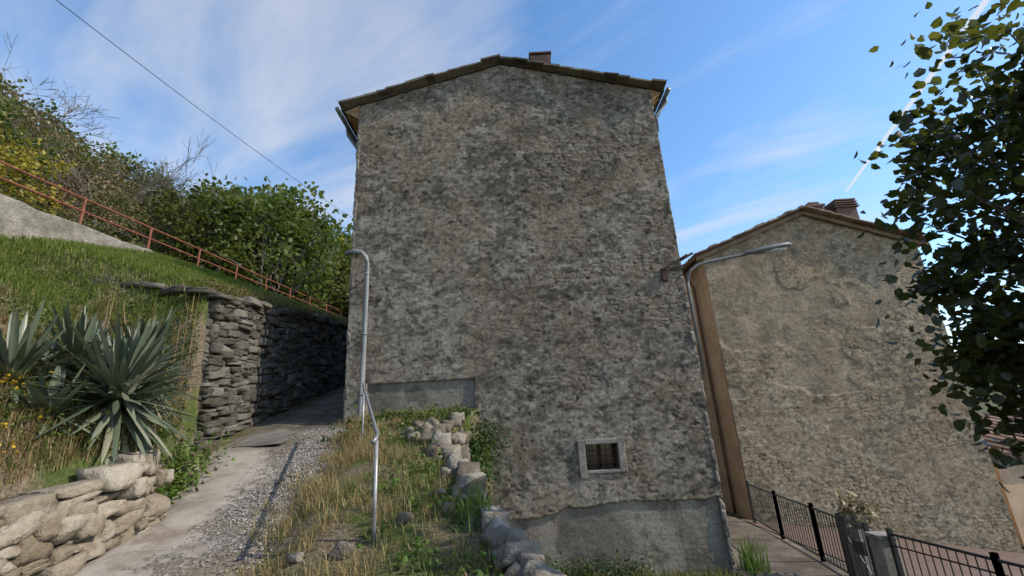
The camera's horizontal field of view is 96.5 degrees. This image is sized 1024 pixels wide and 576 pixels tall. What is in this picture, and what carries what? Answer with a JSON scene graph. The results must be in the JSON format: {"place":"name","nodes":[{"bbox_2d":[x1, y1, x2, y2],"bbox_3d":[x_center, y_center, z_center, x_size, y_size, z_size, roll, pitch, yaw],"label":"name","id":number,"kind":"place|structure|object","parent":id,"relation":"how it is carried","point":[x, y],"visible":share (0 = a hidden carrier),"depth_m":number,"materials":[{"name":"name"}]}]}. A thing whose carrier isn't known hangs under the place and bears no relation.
{"place":"outdoors","nodes":[
{"label":"outdoors","id":0,"kind":"place"},
{"bbox_2d":[74,387,344,575],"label":"path","id":1,"kind":"structure","parent":0,"point":[189,510],"depth_m":5.14,"materials":[{"name":"concrete"}]},
{"bbox_2d":[151,427,345,575],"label":"path gravel","id":2,"kind":"structure","parent":1,"relation":"on","point":[277,491],"depth_m":5.69,"materials":[{"name":"grey gravel"}]},
{"bbox_2d":[235,432,296,446],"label":"concrete slab","id":3,"kind":"structure","parent":1,"relation":"on","point":[267,439],"depth_m":8.38,"materials":[{"name":"grey concrete"}]},
{"bbox_2d":[0,195,1023,575],"bbox_3d":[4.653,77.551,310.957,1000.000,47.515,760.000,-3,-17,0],"label":"ground","id":4,"kind":"structure","parent":0,"point":[336,533],"depth_m":4.83,"materials":[{"name":"green plant"}]},
{"bbox_2d":[0,93,94,196],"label":"bare tree","id":5,"kind":"object","parent":4,"relation":"on","point":[70,109],"visible":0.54,"depth_m":18.87,"materials":[{"name":"brown plant"}]},
{"bbox_2d":[0,336,116,452],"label":"yellow flowers","id":6,"kind":"object","parent":4,"relation":"on","point":[14,446],"visible":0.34,"depth_m":4.51,"materials":[{"name":"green plant"}]},
{"bbox_2d":[0,31,120,160],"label":"bare tree","id":7,"kind":"object","parent":4,"relation":"on","point":[94,134],"visible":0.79,"depth_m":21.22,"materials":[{"name":"brown plant"}]},
{"bbox_2d":[0,193,153,252],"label":"concrete kerb wall","id":8,"kind":"structure","parent":4,"relation":"on","point":[18,217],"depth_m":9.77,"materials":[{"name":"grey concrete"}]},
{"bbox_2d":[0,449,173,575],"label":"stones","id":9,"kind":"object","parent":4,"relation":"on","point":[69,529],"visible":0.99,"depth_m":4.07,"materials":[{"name":"stone"}]},
{"bbox_2d":[0,180,187,261],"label":"undergrowth","id":10,"kind":"object","parent":4,"relation":"on","point":[97,228],"visible":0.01,"depth_m":14.16,"materials":[{"name":"green plant"}]},
{"bbox_2d":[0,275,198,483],"bbox_3d":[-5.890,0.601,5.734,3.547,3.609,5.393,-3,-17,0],"label":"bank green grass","id":11,"kind":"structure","parent":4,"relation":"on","point":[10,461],"depth_m":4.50,"materials":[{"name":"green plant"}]},
{"bbox_2d":[0,290,200,458],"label":"bank weeds","id":12,"kind":"object","parent":4,"relation":"on","point":[30,319],"visible":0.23,"depth_m":5.20,"materials":[{"name":"green plant"}]},
{"bbox_2d":[0,280,200,484],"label":"tall grass","id":13,"kind":"structure","parent":4,"relation":"on","point":[66,449],"depth_m":4.55,"materials":[{"name":"green plant"}]},
{"bbox_2d":[0,297,214,465],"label":"yucca plant","id":14,"kind":"object","parent":4,"relation":"on","point":[123,371],"visible":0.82,"depth_m":5.12,"materials":[{"name":"green plant"}]},
{"bbox_2d":[37,146,202,248],"bbox_3d":[-16.076,-3.374,21.083,4.105,5.649,8.214,-3,-17,0],"label":"bare tree","id":15,"kind":"object","parent":4,"relation":"on","point":[168,176],"visible":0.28,"depth_m":20.25,"materials":[{"name":"brown plant"}]},
{"bbox_2d":[44,127,215,228],"bbox_3d":[-16.739,-4.739,20.722,8.445,5.707,4.060,1,-18,-13],"label":"bare tree","id":16,"kind":"object","parent":4,"relation":"on","point":[154,179],"visible":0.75,"depth_m":20.57,"materials":[{"name":"brown plant"}]},
{"bbox_2d":[94,254,199,426],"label":"dry stalks","id":17,"kind":"object","parent":4,"relation":"on","point":[181,383],"visible":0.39,"depth_m":7.58,"materials":[{"name":"beige plant"}]},
{"bbox_2d":[0,161,347,318],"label":"red railing","id":18,"kind":"object","parent":4,"relation":"on","point":[83,211],"visible":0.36,"depth_m":12.37,"materials":[{"name":"metal"}]},
{"bbox_2d":[0,232,348,379],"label":"slope grass","id":19,"kind":"structure","parent":4,"relation":"on","point":[167,266],"depth_m":8.72,"materials":[{"name":"green plant"}]},
{"bbox_2d":[0,68,352,317],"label":"hillside bushes","id":20,"kind":"object","parent":4,"relation":"on","point":[303,251],"visible":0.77,"depth_m":20.99,"materials":[{"name":"green plant"}]},
{"bbox_2d":[149,410,234,503],"bbox_3d":[-4.569,2.202,6.126,1.198,1.521,2.914,1,-18,-15],"label":"ivy shrub","id":21,"kind":"object","parent":4,"relation":"on","point":[173,490],"visible":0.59,"depth_m":6.26,"materials":[{"name":"green plant"}]},
{"bbox_2d":[81,276,347,450],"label":"stones","id":22,"kind":"object","parent":4,"relation":"on","point":[301,350],"visible":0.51,"depth_m":10.27,"materials":[{"name":"grey stone"}]},
{"bbox_2d":[176,154,271,271],"bbox_3d":[-14.090,-3.043,21.849,4.705,6.565,5.770,-3,-17,0],"label":"bare tree","id":23,"kind":"object","parent":4,"relation":"on","point":[216,208],"visible":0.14,"depth_m":21.50,"materials":[{"name":"brown plant"}]},
{"bbox_2d":[242,220,272,284],"bbox_3d":[-13.652,-1.619,24.803,4.750,5.430,4.126,-3,-17,0],"label":"bare tree","id":24,"kind":"object","parent":4,"relation":"on","point":[259,242],"visible":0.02,"depth_m":24.16,"materials":[{"name":"brown plant"}]},
{"bbox_2d":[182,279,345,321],"bbox_3d":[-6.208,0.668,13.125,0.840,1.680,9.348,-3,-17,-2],"label":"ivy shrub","id":25,"kind":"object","parent":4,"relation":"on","point":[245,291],"visible":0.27,"depth_m":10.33,"materials":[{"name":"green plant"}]},
{"bbox_2d":[192,274,348,322],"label":"wall top grass","id":26,"kind":"structure","parent":4,"relation":"on","point":[236,288],"depth_m":11.64,"materials":[{"name":"green plant"}]},
{"bbox_2d":[178,417,454,562],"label":"loose stones","id":27,"kind":"object","parent":4,"relation":"on","point":[430,423],"visible":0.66,"depth_m":4.87,"materials":[{"name":"grey stone"}]},
{"bbox_2d":[209,405,509,575],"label":"dry grass tufts","id":28,"kind":"object","parent":4,"relation":"on","point":[323,484],"visible":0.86,"depth_m":4.77,"materials":[{"name":"beige plant"}]},
{"bbox_2d":[225,404,503,575],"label":"green grass tufts","id":29,"kind":"object","parent":4,"relation":"on","point":[409,441],"visible":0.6,"depth_m":4.39,"materials":[{"name":"green plant"}]},
{"bbox_2d":[361,383,379,543],"bbox_3d":[-1.923,2.096,6.051,0.085,2.119,4.394,3,-18,-19],"label":"pipe handrail","id":30,"kind":"object","parent":4,"relation":"on","point":[374,441],"visible":0.93,"depth_m":4.11,"materials":[{"name":"silver metal"}]},
{"bbox_2d":[318,400,528,502],"bbox_3d":[-1.678,3.026,8.540,3.902,1.989,2.052,-3,-17,0],"label":"ivy shrub","id":31,"kind":"object","parent":4,"relation":"on","point":[473,450],"visible":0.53,"depth_m":8.68,"materials":[{"name":"green plant"}]},
{"bbox_2d":[346,403,502,575],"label":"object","id":32,"kind":"object","parent":4,"relation":"on","point":[406,552],"visible":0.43,"depth_m":4.73,"materials":[{"name":"green plant"}]},
{"bbox_2d":[444,476,524,533],"bbox_3d":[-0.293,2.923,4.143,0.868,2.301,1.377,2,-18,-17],"label":"long grass clump","id":33,"kind":"object","parent":4,"relation":"on","point":[481,500],"visible":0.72,"depth_m":4.27,"materials":[{"name":"green plant"}]},
{"bbox_2d":[427,412,566,575],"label":"rock edging","id":34,"kind":"object","parent":4,"relation":"on","point":[518,552],"visible":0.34,"depth_m":4.05,"materials":[{"name":"grey stone"}]},
{"bbox_2d":[344,65,731,573],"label":"gable wall","id":35,"kind":"structure","parent":4,"relation":"on","point":[514,239],"depth_m":10.36,"materials":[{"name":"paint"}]},
{"bbox_2d":[345,249,369,419],"bbox_3d":[-3.496,1.091,10.071,0.640,4.208,0.302,-3,-17,0],"label":"drainpipe","id":36,"kind":"object","parent":35,"relation":"attached to","point":[365,315],"visible":0.73,"depth_m":10.09,"materials":[{"name":"grey metal"}]},
{"bbox_2d":[577,437,627,478],"bbox_3d":[1.846,3.494,9.407,0.968,0.745,0.202,-3,-17,0],"label":"window frame","id":37,"kind":"object","parent":35,"relation":"attached to","point":[621,453],"visible":0.88,"depth_m":9.33,"materials":[{"name":"grey stone"}]},
{"bbox_2d":[586,443,613,468],"bbox_3d":[1.857,3.561,9.699,0.800,0.700,0.040,-3,-17,0],"label":"window glass","id":38,"kind":"object","parent":37,"relation":"in","point":[605,448],"visible":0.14,"depth_m":9.69,"materials":[{"name":"black glass"}]},
{"bbox_2d":[585,443,617,469],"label":"window bars","id":39,"kind":"object","parent":37,"relation":"in","point":[601,462],"depth_m":9.58,"materials":[{"name":"black metal"}]},
{"bbox_2d":[588,443,618,469],"bbox_3d":[1.855,3.529,9.614,0.750,0.590,0.200,-3,-17,0],"label":"window reveal","id":40,"kind":"object","parent":35,"relation":"attached to","point":[616,460],"depth_m":9.55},
{"bbox_2d":[660,252,692,280],"bbox_3d":[3.801,-0.500,10.462,0.778,0.633,0.117,-5,-17,5],"label":"wall bracket","id":41,"kind":"object","parent":35,"relation":"attached to","point":[664,273],"depth_m":10.45,"materials":[{"name":"metal"}]},
{"bbox_2d":[342,94,735,573],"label":"corner quoins","id":42,"kind":"object","parent":4,"relation":"on","point":[721,504],"visible":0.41,"depth_m":9.90,"materials":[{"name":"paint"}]},
{"bbox_2d":[544,547,664,575],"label":"weed patch","id":43,"kind":"object","parent":4,"relation":"on","point":[617,571],"visible":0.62,"depth_m":8.55,"materials":[{"name":"green plant"}]},
{"bbox_2d":[684,259,752,519],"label":"side walls","id":44,"kind":"structure","parent":4,"relation":"on","point":[697,278],"depth_m":15.36,"materials":[{"name":"paint"}]},
{"bbox_2d":[682,258,736,513],"bbox_3d":[6.675,4.218,18.883,0.440,8.210,9.200,-3,-17,0],"label":"downspout","id":45,"kind":"object","parent":44,"relation":"attached to","point":[684,267],"visible":0.72,"depth_m":15.46,"materials":[{"name":"brown paint"}]},
{"bbox_2d":[682,205,931,287],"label":"roof","id":46,"kind":"structure","parent":44,"relation":"on","point":[838,216],"depth_m":15.98,"materials":[{"name":"tile"}]},
{"bbox_2d":[695,211,930,260],"bbox_3d":[10.351,-1.957,16.019,8.100,1.659,0.060,-3,-17,0],"label":"bargeboard","id":47,"kind":"object","parent":46,"relation":"attached to","point":[790,217],"visible":0.92,"depth_m":16.00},
{"bbox_2d":[804,198,859,218],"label":"chimneys","id":48,"kind":"object","parent":46,"relation":"on","point":[847,206],"visible":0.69,"depth_m":18.24,"materials":[{"name":"brick"}]},
{"bbox_2d":[732,529,770,574],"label":"iris clump","id":49,"kind":"object","parent":4,"relation":"on","point":[751,564],"visible":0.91,"depth_m":8.73,"materials":[{"name":"green plant"}]},
{"bbox_2d":[703,215,1023,553],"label":"gable wall","id":50,"kind":"structure","parent":4,"relation":"on","point":[828,397],"depth_m":14.48,"materials":[{"name":"beige paint"}]},
{"bbox_2d":[853,0,1023,492],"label":"broadleaf tree","id":51,"kind":"object","parent":4,"relation":"on","point":[982,361],"visible":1,"depth_m":4.27,"materials":[{"name":"green plant"}]},
{"bbox_2d":[979,413,1023,546],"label":"salmon outbuilding","id":52,"kind":"structure","parent":4,"relation":"on","point":[1010,480],"depth_m":14.57,"materials":[{"name":"paint"}]},
{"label":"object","id":53,"kind":"object","parent":4,"relation":"on","visible":0},
{"bbox_2d":[118,281,347,327],"bbox_3d":[-6.955,1.063,14.549,2.912,1.908,12.058,-3,-17,0],"label":"coping","id":54,"kind":"object","parent":53,"relation":"on","point":[211,293],"visible":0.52,"depth_m":9.32,"materials":[{"name":"grey stone"}]},
{"bbox_3d":[0.203,1.629,15.236,7.610,12.920,9.930,-3,-17,0],"label":"side and back walls","id":55,"kind":"object","parent":4,"relation":"on","visible":0},
{"bbox_2d":[56,0,351,217],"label":"overhead wire","id":56,"kind":"object","parent":55,"relation":"attached to","point":[177,92],"visible":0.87,"depth_m":12.26,"materials":[{"name":"paint"}]},
{"bbox_2d":[338,54,666,137],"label":"roof","id":57,"kind":"structure","parent":55,"relation":"on","point":[485,63],"depth_m":12.09,"materials":[{"name":"tile"}]},
{"bbox_2d":[529,51,550,62],"bbox_3d":[0.839,-6.052,13.121,0.640,1.275,0.580,-3,-17,0],"label":"chimney","id":58,"kind":"object","parent":57,"relation":"on","point":[545,56],"visible":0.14,"depth_m":13.03,"materials":[{"name":"brick"}]},
{"bbox_2d":[345,89,659,132],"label":"eave soffit","id":59,"kind":"structure","parent":55,"relation":"attached to","point":[354,121],"depth_m":12.01,"materials":[{"name":"brown wood"}]},
{"bbox_2d":[335,87,670,148],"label":"gutters","id":60,"kind":"object","parent":55,"relation":"on","point":[350,135],"visible":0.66,"depth_m":12.17,"materials":[{"name":"metal"}]},
{"bbox_2d":[686,242,791,373],"bbox_3d":[5.401,0.416,10.662,2.913,3.021,0.310,-3,-17,0],"label":"street lamp","id":61,"kind":"object","parent":55,"relation":"attached to","point":[773,248],"visible":0.92,"depth_m":10.94,"materials":[{"name":"metal"}]},
{"bbox_2d":[0,0,1023,351],"label":"sky","id":62,"kind":"structure","parent":0,"point":[769,109],"materials":[{"name":"blue"}]},
{"bbox_2d":[554,563,743,575],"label":"yard grass","id":63,"kind":"structure","parent":0,"point":[693,574],"depth_m":8.50,"materials":[{"name":"green plant"}]},
{"bbox_2d":[726,514,848,575],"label":"lane pavement","id":64,"kind":"structure","parent":0,"point":[786,557],"depth_m":9.50,"materials":[{"name":"concrete"}]},
{"bbox_2d":[745,480,853,575],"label":"metal fence","id":65,"kind":"object","parent":64,"relation":"on","point":[817,535],"visible":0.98,"depth_m":9.64,"materials":[{"name":"metal"}]},
{"bbox_2d":[839,514,877,575],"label":"iron gate","id":66,"kind":"structure","parent":64,"relation":"on","point":[859,547],"depth_m":7.70,"materials":[{"name":"grey metal"}]},
{"bbox_2d":[864,531,905,575],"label":"gate pillar","id":67,"kind":"structure","parent":64,"relation":"on","point":[882,553],"depth_m":7.02,"materials":[{"name":"concrete"}]},
{"bbox_2d":[885,528,1023,575],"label":"metal fence","id":68,"kind":"object","parent":64,"relation":"on","point":[995,559],"visible":1,"depth_m":6.22,"materials":[{"name":"metal"}]},
{"bbox_2d":[742,519,1023,575],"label":"terrace paving","id":69,"kind":"structure","parent":0,"point":[1018,558],"depth_m":10.87,"materials":[{"name":"ceramic"}]},
{"bbox_2d":[826,488,879,575],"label":"potted plant","id":70,"kind":"object","parent":69,"relation":"on","point":[852,511],"visible":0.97,"depth_m":8.17,"materials":[{"name":"green plant"}]}
]}

